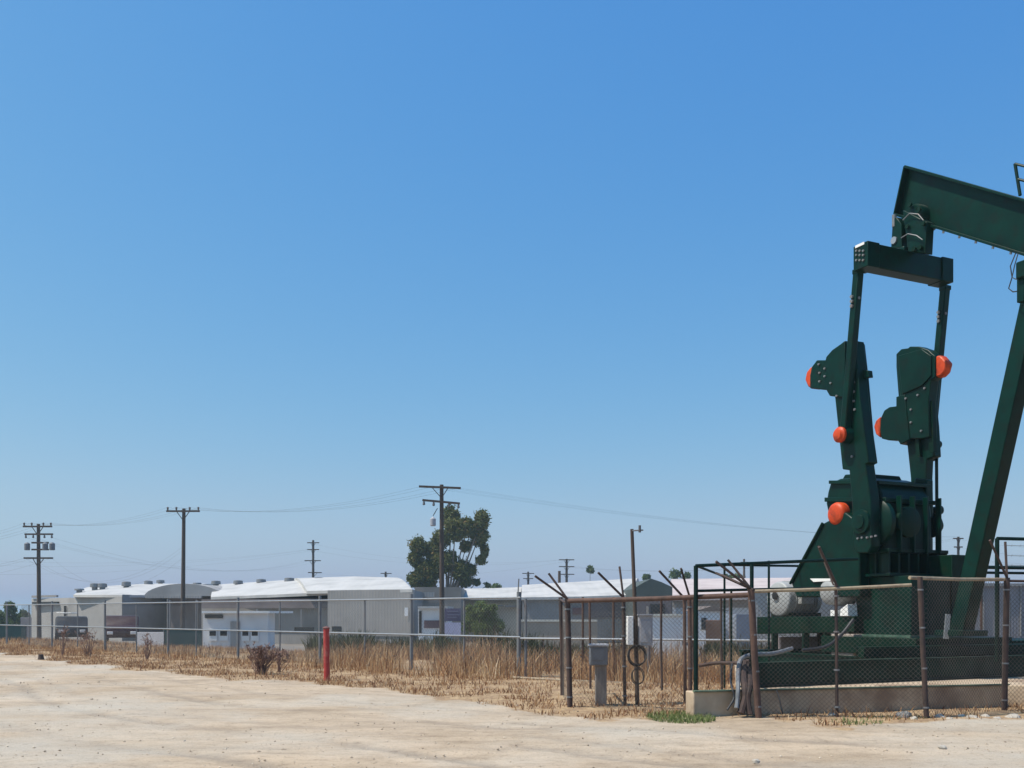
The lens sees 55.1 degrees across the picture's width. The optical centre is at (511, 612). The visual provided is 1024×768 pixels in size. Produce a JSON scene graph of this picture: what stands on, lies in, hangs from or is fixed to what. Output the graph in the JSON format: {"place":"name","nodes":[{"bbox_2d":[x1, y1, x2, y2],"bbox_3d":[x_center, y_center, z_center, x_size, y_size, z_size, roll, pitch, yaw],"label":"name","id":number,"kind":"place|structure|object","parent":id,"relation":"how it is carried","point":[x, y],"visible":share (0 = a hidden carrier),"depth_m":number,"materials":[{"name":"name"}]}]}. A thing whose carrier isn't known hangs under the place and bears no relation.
{"place":"outdoors","nodes":[
{"label":"outdoors","id":0,"kind":"place"},
{"bbox_2d":[32,580,212,640],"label":"warehouse","id":1,"kind":"structure","parent":0,"point":[124,592],"depth_m":102.87,"materials":[{"name":"white metal"}]},
{"bbox_2d":[418,606,453,642],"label":"office building","id":2,"kind":"structure","parent":0,"point":[421,610],"depth_m":74.00,"materials":[{"name":"white"}]},
{"bbox_2d":[419,611,421,632],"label":"window","id":3,"kind":"structure","parent":2,"relation":"in","point":[420,622],"depth_m":73.90,"materials":[{"name":"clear glass"}]},
{"bbox_2d":[464,587,521,640],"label":"warehouse","id":4,"kind":"structure","parent":0,"point":[492,592],"depth_m":98.74,"materials":[{"name":"metal"}]},
{"bbox_2d":[0,614,1023,767],"bbox_3d":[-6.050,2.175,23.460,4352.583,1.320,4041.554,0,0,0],"label":"ground","id":5,"kind":"structure","parent":0,"point":[281,712],"depth_m":13.31,"materials":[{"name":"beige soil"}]},
{"bbox_2d":[0,610,14,624],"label":"background tree","id":6,"kind":"object","parent":5,"relation":"on","point":[3,620],"visible":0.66,"depth_m":125.06,"materials":[{"name":"green plant"}]},
{"bbox_2d":[2,600,18,624],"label":"background tree","id":7,"kind":"object","parent":5,"relation":"on","point":[12,610],"visible":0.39,"depth_m":129.41,"materials":[{"name":"green plant"}]},
{"bbox_2d":[0,624,26,640],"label":"privacy screen","id":8,"kind":"object","parent":5,"relation":"on","point":[14,632],"visible":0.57,"depth_m":56.00,"materials":[{"name":"green fabric"}]},
{"bbox_2d":[15,609,31,624],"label":"background tree","id":9,"kind":"object","parent":5,"relation":"on","point":[18,617],"visible":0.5,"depth_m":129.33,"materials":[{"name":"green plant"}]},
{"bbox_2d":[20,618,31,639],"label":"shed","id":10,"kind":"structure","parent":5,"relation":"on","point":[27,626],"depth_m":95.00,"materials":[{"name":"grey metal"}]},
{"bbox_2d":[23,522,54,639],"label":"utility pole","id":11,"kind":"object","parent":5,"relation":"on","point":[38,549],"visible":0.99,"depth_m":84.82,"materials":[{"name":"brown wood"}]},
{"bbox_2d":[38,654,43,659],"bbox_3d":[-16.076,1.520,33.500,0.233,0.200,0.236,0,0,0],"label":"stump","id":12,"kind":"object","parent":5,"relation":"on","point":[40,656],"visible":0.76,"depth_m":33.43,"materials":[{"name":"brown wood"}]},
{"bbox_2d":[56,625,74,655],"bbox_3d":[-16.652,1.030,36.499,0.654,1.206,0.539,0,0,-14],"label":"dead shrub","id":13,"kind":"object","parent":5,"relation":"on","point":[63,645],"visible":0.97,"depth_m":36.50,"materials":[{"name":"plant"}]},
{"bbox_2d":[55,616,87,640],"bbox_3d":[-26.012,0.964,57.973,1.776,1.488,4.560,0,0,-24],"label":"parked car","id":14,"kind":"object","parent":5,"relation":"on","point":[71,620],"visible":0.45,"depth_m":56.81,"materials":[{"name":"grey paint"}]},
{"bbox_2d":[74,628,97,655],"bbox_3d":[-15.625,1.098,35.938,0.857,1.079,0.711,0,0,0],"label":"dead shrub","id":15,"kind":"object","parent":5,"relation":"on","point":[86,639],"visible":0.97,"depth_m":35.98,"materials":[{"name":"brown plant"}]},
{"bbox_2d":[106,615,138,642],"bbox_3d":[-21.457,0.940,53.995,1.776,1.569,5.210,0,0,-21],"label":"pickup truck","id":16,"kind":"object","parent":5,"relation":"on","point":[119,625],"visible":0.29,"depth_m":52.45,"materials":[{"name":"red paint"}]},
{"bbox_2d":[142,632,156,658],"bbox_3d":[-12.206,1.139,33.028,0.424,0.993,0.616,0,0,41],"label":"dead shrub","id":17,"kind":"object","parent":5,"relation":"on","point":[146,645],"visible":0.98,"depth_m":32.98,"materials":[{"name":"plant"}]},
{"bbox_2d":[137,632,164,646],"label":"wall","id":18,"kind":"structure","parent":5,"relation":"on","point":[153,639],"depth_m":46.00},
{"bbox_2d":[163,628,201,647],"bbox_3d":[-15.453,1.370,46.050,1.818,1.259,0.100,0,0,0],"label":"privacy screen","id":19,"kind":"object","parent":5,"relation":"on","point":[193,634],"visible":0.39,"depth_m":46.00,"materials":[{"name":"green fabric"}]},
{"bbox_2d":[144,583,221,628],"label":"warehouse","id":20,"kind":"structure","parent":5,"relation":"on","point":[196,592],"depth_m":96.00,"materials":[{"name":"metal"}]},
{"bbox_2d":[166,507,199,628],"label":"utility pole","id":21,"kind":"object","parent":5,"relation":"on","point":[184,515],"visible":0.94,"depth_m":79.85,"materials":[{"name":"brown wood"}]},
{"bbox_2d":[177,487,416,511],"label":"power line","id":22,"kind":"object","parent":21,"relation":"attached to","point":[272,510],"visible":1,"depth_m":75.86,"materials":[{"name":"black metal"}]},
{"bbox_2d":[186,489,420,511],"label":"power line","id":23,"kind":"object","parent":21,"relation":"attached to","point":[319,507],"visible":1,"depth_m":72.85,"materials":[{"name":"black metal"}]},
{"bbox_2d":[202,611,292,650],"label":"shed","id":24,"kind":"structure","parent":5,"relation":"on","point":[227,623],"depth_m":60.00,"materials":[{"name":"white paint"}]},
{"bbox_2d":[209,631,216,640],"bbox_3d":[-18.263,1.380,59.920,0.495,0.677,0.120,0,0,0],"label":"window","id":25,"kind":"structure","parent":24,"relation":"in","point":[214,635],"depth_m":59.87,"materials":[{"name":"white paint"}]},
{"bbox_2d":[219,631,227,640],"bbox_3d":[-17.600,1.380,59.920,0.521,0.677,0.120,0,0,0],"label":"window","id":26,"kind":"structure","parent":24,"relation":"in","point":[220,638],"depth_m":59.87,"materials":[{"name":"white paint"}]},
{"bbox_2d":[230,621,239,648],"bbox_3d":[-16.908,1.615,59.945,0.573,2.188,0.050,0,0,0],"label":"door","id":27,"kind":"structure","parent":24,"relation":"in","point":[233,626],"depth_m":59.92,"materials":[{"name":"grey metal"}]},
{"bbox_2d":[241,631,249,640],"bbox_3d":[-16.272,1.380,59.920,0.469,0.677,0.120,0,0,0],"label":"window","id":28,"kind":"structure","parent":24,"relation":"in","point":[244,633],"depth_m":59.87,"materials":[{"name":"white paint"}]},
{"bbox_2d":[251,632,258,640],"bbox_3d":[-15.699,1.380,59.920,0.469,0.677,0.120,0,0,0],"label":"window","id":29,"kind":"structure","parent":24,"relation":"in","point":[255,633],"depth_m":59.87,"materials":[{"name":"white paint"}]},
{"bbox_2d":[244,641,282,674],"bbox_3d":[-6.469,1.186,25.511,1.093,0.910,1.106,0,0,-21],"label":"dead shrub","id":30,"kind":"object","parent":5,"relation":"on","point":[261,654],"visible":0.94,"depth_m":25.38,"materials":[{"name":"brown plant"}]},
{"bbox_2d":[201,577,327,643],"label":"warehouse","id":31,"kind":"structure","parent":5,"relation":"on","point":[284,589],"depth_m":88.57,"materials":[{"name":"metal"}]},
{"bbox_2d":[294,627,313,631],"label":"loading door","id":32,"kind":"structure","parent":31,"relation":"in","point":[305,628],"depth_m":85.49,"materials":[{"name":"black"}]},
{"bbox_2d":[275,647,290,671],"bbox_3d":[-6.233,1.275,26.567,0.503,0.727,0.543,0,0,0],"label":"dead shrub","id":33,"kind":"object","parent":5,"relation":"on","point":[280,659],"visible":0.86,"depth_m":26.51,"materials":[{"name":"brown plant"}]},
{"bbox_2d":[305,540,321,577],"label":"utility pole","id":34,"kind":"object","parent":5,"relation":"on","point":[312,551],"visible":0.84,"depth_m":149.82,"materials":[{"name":"brown wood"}]},
{"bbox_2d":[0,551,306,574],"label":"power line","id":35,"kind":"object","parent":34,"relation":"attached to","point":[96,572],"visible":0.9,"depth_m":127.47,"materials":[{"name":"black metal"}]},
{"bbox_2d":[323,626,329,680],"bbox_3d":[-4.409,1.010,23.300,0.180,1.381,0.180,0,0,0],"label":"safety post","id":36,"kind":"object","parent":5,"relation":"on","point":[326,648],"visible":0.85,"depth_m":23.24,"materials":[{"name":"red metal"}]},
{"bbox_2d":[294,576,422,645],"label":"warehouse","id":37,"kind":"structure","parent":5,"relation":"on","point":[354,587],"depth_m":82.10,"materials":[{"name":"white metal"}]},
{"bbox_2d":[332,626,340,630],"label":"window","id":38,"kind":"structure","parent":37,"relation":"in","point":[334,627],"depth_m":82.40,"materials":[{"name":"black"}]},
{"bbox_2d":[419,484,460,639],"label":"utility pole","id":39,"kind":"object","parent":5,"relation":"on","point":[442,487],"visible":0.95,"depth_m":67.86,"materials":[{"name":"brown wood"}]},
{"bbox_2d":[447,490,809,532],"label":"power line","id":40,"kind":"object","parent":39,"relation":"attached to","point":[605,512],"visible":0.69,"depth_m":79.86,"materials":[{"name":"black metal"}]},
{"bbox_2d":[448,489,812,532],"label":"power line","id":41,"kind":"object","parent":39,"relation":"attached to","point":[635,515],"visible":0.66,"depth_m":81.60,"materials":[{"name":"black metal"}]},
{"bbox_2d":[415,587,465,640],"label":"industrial building","id":42,"kind":"structure","parent":5,"relation":"on","point":[449,592],"depth_m":92.00,"materials":[{"name":"grey metal"}]},
{"bbox_2d":[406,504,491,588],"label":"eucalyptus tree","id":43,"kind":"object","parent":5,"relation":"on","point":[460,571],"visible":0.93,"depth_m":121.28,"materials":[{"name":"green plant"}]},
{"bbox_2d":[445,608,460,648],"bbox_3d":[-3.687,0.957,61.110,1.008,2.552,0.280,0,0,0],"label":"sign board","id":44,"kind":"object","parent":5,"relation":"on","point":[453,619],"visible":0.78,"depth_m":61.00,"materials":[{"name":"metal"}]},
{"bbox_2d":[461,599,506,641],"bbox_3d":[-1.816,1.022,62.196,2.340,3.867,2.742,0,0,-43],"label":"round bush","id":45,"kind":"object","parent":5,"relation":"on","point":[483,613],"visible":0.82,"depth_m":61.81,"materials":[{"name":"green plant"}]},
{"bbox_2d":[490,583,501,587],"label":"background tree","id":46,"kind":"object","parent":5,"relation":"on","point":[495,585],"visible":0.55,"depth_m":173.69,"materials":[{"name":"green plant"}]},
{"bbox_2d":[0,621,1015,685],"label":"dry grass","id":47,"kind":"structure","parent":5,"relation":"on","point":[476,668],"depth_m":26.74,"materials":[{"name":"plant"}]},
{"bbox_2d":[0,579,1023,679],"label":"chain link fence","id":48,"kind":"object","parent":5,"relation":"on","point":[519,631],"visible":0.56,"depth_m":28.68,"materials":[{"name":"metal"}]},
{"bbox_2d":[0,643,1023,726],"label":"grass stubble","id":49,"kind":"object","parent":5,"relation":"on","point":[12,650],"depth_m":22.22,"materials":[{"name":"plant"}]},
{"bbox_2d":[522,572,533,584],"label":"utility pole","id":50,"kind":"object","parent":5,"relation":"on","point":[528,575],"visible":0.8,"depth_m":169.82,"materials":[{"name":"brown wood"}]},
{"bbox_2d":[298,625,815,663],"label":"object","id":51,"kind":"object","parent":5,"relation":"on","point":[551,646],"visible":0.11,"depth_m":34.23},
{"bbox_2d":[521,620,596,650],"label":"block wall","id":52,"kind":"structure","parent":5,"relation":"on","point":[538,625],"depth_m":70.00,"materials":[{"name":"grey concrete"}]},
{"bbox_2d":[558,571,560,582],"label":"utility pole","id":53,"kind":"object","parent":5,"relation":"on","point":[559,576],"visible":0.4,"depth_m":109.89,"materials":[{"name":"brown wood"}]},
{"bbox_2d":[559,559,573,581],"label":"utility pole","id":54,"kind":"object","parent":5,"relation":"on","point":[566,566],"visible":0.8,"depth_m":149.82,"materials":[{"name":"brown wood"}]},
{"bbox_2d":[521,578,638,642],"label":"warehouse","id":55,"kind":"structure","parent":5,"relation":"on","point":[539,596],"depth_m":90.00,"materials":[{"name":"white metal"}]},
{"bbox_2d":[573,608,581,613],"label":"door panel","id":56,"kind":"structure","parent":55,"relation":"in","point":[578,610],"depth_m":89.86,"materials":[{"name":"grey metal"}]},
{"bbox_2d":[511,676,656,683],"bbox_3d":[1.939,1.601,22.497,4.776,0.120,0.538,0,0,30],"label":"ground pipe","id":57,"kind":"object","parent":5,"relation":"on","point":[532,678],"visible":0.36,"depth_m":23.17,"materials":[{"name":"metal"}]},
{"bbox_2d":[586,565,594,573],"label":"background tree","id":58,"kind":"object","parent":5,"relation":"on","point":[590,569],"visible":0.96,"depth_m":175.16,"materials":[{"name":"green plant"}]},
{"bbox_2d":[588,644,608,705],"bbox_3d":[1.453,1.074,16.540,0.328,1.094,0.320,0,0,0],"label":"meter pedestal","id":59,"kind":"object","parent":5,"relation":"on","point":[600,666],"visible":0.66,"depth_m":16.50,"materials":[{"name":"grey metal"}]},
{"bbox_2d":[626,525,652,703],"bbox_3d":[2.173,0.082,16.730,0.434,3.139,0.300,0,0,0],"label":"service pole","id":60,"kind":"object","parent":5,"relation":"on","point":[643,633],"visible":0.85,"depth_m":16.71,"materials":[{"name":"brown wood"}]},
{"bbox_2d":[627,645,646,666],"bbox_3d":[2.107,0.723,16.540,0.328,0.376,0.088,0,0,0],"label":"cable coil","id":61,"kind":"object","parent":60,"relation":"hanging from","point":[643,649],"visible":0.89,"depth_m":16.53,"materials":[{"name":"black"}]},
{"bbox_2d":[631,667,644,684],"bbox_3d":[2.123,1.069,16.550,0.228,0.305,0.076,0,0,0],"label":"cable coil","id":62,"kind":"object","parent":60,"relation":"hanging from","point":[641,669],"visible":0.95,"depth_m":16.55,"materials":[{"name":"black"}]},
{"bbox_2d":[642,573,650,579],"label":"background tree","id":63,"kind":"object","parent":5,"relation":"on","point":[645,576],"visible":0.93,"depth_m":174.00,"materials":[{"name":"green plant"}]},
{"bbox_2d":[624,579,671,636],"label":"gabled building","id":64,"kind":"structure","parent":5,"relation":"on","point":[649,587],"depth_m":84.00,"materials":[{"name":"grey metal"}]},
{"bbox_2d":[652,614,682,656],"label":"shed","id":65,"kind":"structure","parent":5,"relation":"on","point":[667,620],"depth_m":62.00,"materials":[{"name":"white metal"}]},
{"bbox_2d":[668,567,691,578],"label":"background tree","id":66,"kind":"object","parent":5,"relation":"on","point":[675,573],"visible":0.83,"depth_m":174.85,"materials":[{"name":"green plant"}]},
{"bbox_2d":[686,606,727,652],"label":"shed","id":67,"kind":"structure","parent":5,"relation":"on","point":[709,612],"depth_m":66.00,"materials":[{"name":"white metal"}]},
{"bbox_2d":[701,618,706,629],"bbox_3d":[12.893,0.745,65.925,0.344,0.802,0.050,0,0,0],"label":"doorway","id":68,"kind":"structure","parent":67,"relation":"in","point":[703,623],"depth_m":65.90,"materials":[{"name":"black"}]},
{"bbox_2d":[706,620,719,649],"bbox_3d":[12.249,1.652,59.500,0.989,2.396,3.253,0,0,11],"label":"container","id":69,"kind":"object","parent":5,"relation":"on","point":[711,628],"visible":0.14,"depth_m":58.00,"materials":[{"name":"metal"}]},
{"bbox_2d":[670,578,790,641],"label":"warehouse","id":70,"kind":"structure","parent":5,"relation":"on","point":[679,584],"depth_m":100.06,"materials":[{"name":"white metal"}]},
{"bbox_2d":[726,614,735,644],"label":"shed","id":71,"kind":"structure","parent":5,"relation":"on","point":[733,625],"depth_m":60.00,"materials":[{"name":"white metal"}]},
{"bbox_2d":[722,573,742,577],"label":"background tree","id":72,"kind":"object","parent":5,"relation":"on","point":[731,576],"visible":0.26,"depth_m":174.56,"materials":[{"name":"green plant"}]},
{"bbox_2d":[736,614,749,649],"bbox_3d":[14.217,1.475,59.500,1.189,2.749,3.349,0,0,13],"label":"container","id":73,"kind":"object","parent":5,"relation":"on","point":[744,624],"visible":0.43,"depth_m":58.00,"materials":[{"name":"metal"}]},
{"bbox_2d":[752,759,759,763],"bbox_3d":[2.618,1.592,10.517,0.083,0.053,0.088,0,0,0],"label":"stone","id":74,"kind":"object","parent":5,"relation":"on","point":[755,761],"visible":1,"depth_m":10.48,"materials":[{"name":"grey stone"}]},
{"bbox_2d":[534,539,1023,718],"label":"security fence","id":75,"kind":"object","parent":5,"relation":"on","point":[750,595],"visible":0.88,"depth_m":14.84,"materials":[{"name":"metal"}]},
{"bbox_2d":[686,665,1023,716],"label":"concrete foundation","id":76,"kind":"object","parent":5,"relation":"on","point":[713,702],"visible":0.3,"depth_m":15.39,"materials":[{"name":"beige concrete"}]},
{"bbox_2d":[726,663,734,710],"bbox_3d":[3.359,1.119,14.934,0.121,0.659,0.962,0,0,17],"label":"hose","id":77,"kind":"object","parent":76,"relation":"attached to","point":[733,692],"visible":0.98,"depth_m":14.63,"materials":[{"name":"black"}]},
{"bbox_2d":[737,660,747,714],"bbox_3d":[3.525,1.121,14.883,0.168,0.791,0.818,0,0,17],"label":"hose","id":78,"kind":"object","parent":76,"relation":"hanging from","point":[743,701],"visible":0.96,"depth_m":14.62,"materials":[{"name":"rubber"}]},
{"bbox_2d":[746,662,752,714],"bbox_3d":[3.594,1.139,14.892,0.128,0.756,0.784,0,0,14],"label":"hose","id":79,"kind":"object","parent":76,"relation":"hanging from","point":[749,711],"visible":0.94,"depth_m":14.59,"materials":[{"name":"rubber"}]},
{"bbox_2d":[734,646,792,708],"bbox_3d":[3.835,0.991,15.355,0.341,0.882,1.946,0,0,40],"label":"pipe","id":80,"kind":"object","parent":76,"relation":"attached to","point":[737,694],"visible":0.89,"depth_m":15.10,"materials":[{"name":"metal"}]},
{"bbox_2d":[776,690,782,713],"bbox_3d":[4.022,1.345,14.754,0.024,0.354,0.214,0,0,-11],"label":"hose","id":81,"kind":"object","parent":76,"relation":"attached to","point":[779,701],"visible":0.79,"depth_m":14.73,"materials":[{"name":"black rubber"}]},
{"bbox_2d":[778,636,816,648],"bbox_3d":[6.588,0.870,22.475,1.000,0.640,0.500,0,0,0],"label":"equipment box","id":82,"kind":"object","parent":76,"relation":"on","point":[787,641],"visible":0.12,"depth_m":22.23,"materials":[{"name":"paint"}]},
{"bbox_2d":[831,634,861,655],"bbox_3d":[6.834,0.806,19.750,0.500,0.769,0.610,0,0,-25],"label":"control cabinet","id":83,"kind":"object","parent":76,"relation":"on","point":[850,635],"visible":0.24,"depth_m":19.47,"materials":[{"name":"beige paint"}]},
{"bbox_2d":[694,537,1023,689],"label":"pipe railing","id":84,"kind":"object","parent":76,"relation":"on","point":[769,564],"visible":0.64,"depth_m":15.87,"materials":[{"name":"metal"}]},
{"bbox_2d":[739,163,1023,687],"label":"pumpjack","id":85,"kind":"object","parent":76,"relation":"on","point":[885,529],"visible":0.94,"depth_m":19.01,"materials":[{"name":"green paint"}]},
{"bbox_2d":[699,659,749,666],"bbox_3d":[3.503,0.825,16.066,0.123,0.199,1.266,0,0,-29],"label":"pipe","id":86,"kind":"object","parent":85,"relation":"attached to","point":[717,663],"visible":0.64,"depth_m":16.23,"materials":[{"name":"metal"}]},
{"bbox_2d":[801,618,854,651],"bbox_3d":[5.526,0.388,17.076,1.124,0.576,0.126,0,0,-22],"label":"hose","id":87,"kind":"object","parent":85,"relation":"hanging from","point":[842,633],"visible":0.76,"depth_m":17.04,"materials":[{"name":"black rubber"}]},
{"bbox_2d":[896,711,911,717],"bbox_3d":[5.769,1.521,14.487,0.242,0.150,0.277,0,0,0],"label":"stone","id":88,"kind":"object","parent":5,"relation":"on","point":[898,714],"visible":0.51,"depth_m":14.40,"materials":[{"name":"grey stone"}]},
{"bbox_2d":[933,713,944,717],"bbox_3d":[6.256,1.532,14.379,0.187,0.107,0.175,0,0,0],"label":"stone","id":89,"kind":"object","parent":5,"relation":"on","point":[939,715],"visible":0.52,"depth_m":14.33,"materials":[{"name":"grey stone"}]},
{"bbox_2d":[938,745,946,748],"bbox_3d":[5.072,1.588,11.571,0.099,0.061,0.098,0,0,24],"label":"stone","id":90,"kind":"object","parent":5,"relation":"on","point":[942,747],"visible":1,"depth_m":11.54,"materials":[{"name":"white stone"}]},
{"bbox_2d":[953,537,963,554],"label":"utility pole","id":91,"kind":"object","parent":5,"relation":"on","point":[958,544],"visible":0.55,"depth_m":119.83,"materials":[{"name":"brown wood"}]},
{"bbox_2d":[1004,713,1020,717],"bbox_3d":[7.273,1.531,14.260,0.214,0.131,0.227,0,0,-41],"label":"stone","id":92,"kind":"object","parent":5,"relation":"on","point":[1014,715],"visible":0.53,"depth_m":14.20,"materials":[{"name":"white stone"}]},
{"bbox_2d":[0,0,1023,613],"label":"sky","id":93,"kind":"structure","parent":0,"point":[265,256],"materials":[{"name":"blue"}]},
{"bbox_2d":[646,708,715,723],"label":"green grass","id":94,"kind":"structure","parent":0,"point":[696,718],"depth_m":14.28,"materials":[{"name":"green plant"}]},
{"bbox_2d":[755,593,848,648],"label":"warehouse","id":95,"kind":"structure","parent":0,"point":[761,604],"depth_m":75.00,"materials":[{"name":"grey metal"}]},
{"bbox_2d":[831,716,882,725],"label":"green grass","id":96,"kind":"structure","parent":0,"point":[856,721],"depth_m":13.72,"materials":[{"name":"green plant"}]},
{"bbox_2d":[852,713,932,718],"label":"green grass","id":97,"kind":"structure","parent":0,"point":[898,717],"depth_m":14.28,"materials":[{"name":"green plant"}]},
{"bbox_2d":[855,583,1023,637],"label":"warehouse","id":98,"kind":"structure","parent":0,"point":[1018,589],"depth_m":64.00,"materials":[{"name":"grey metal"}]}
]}

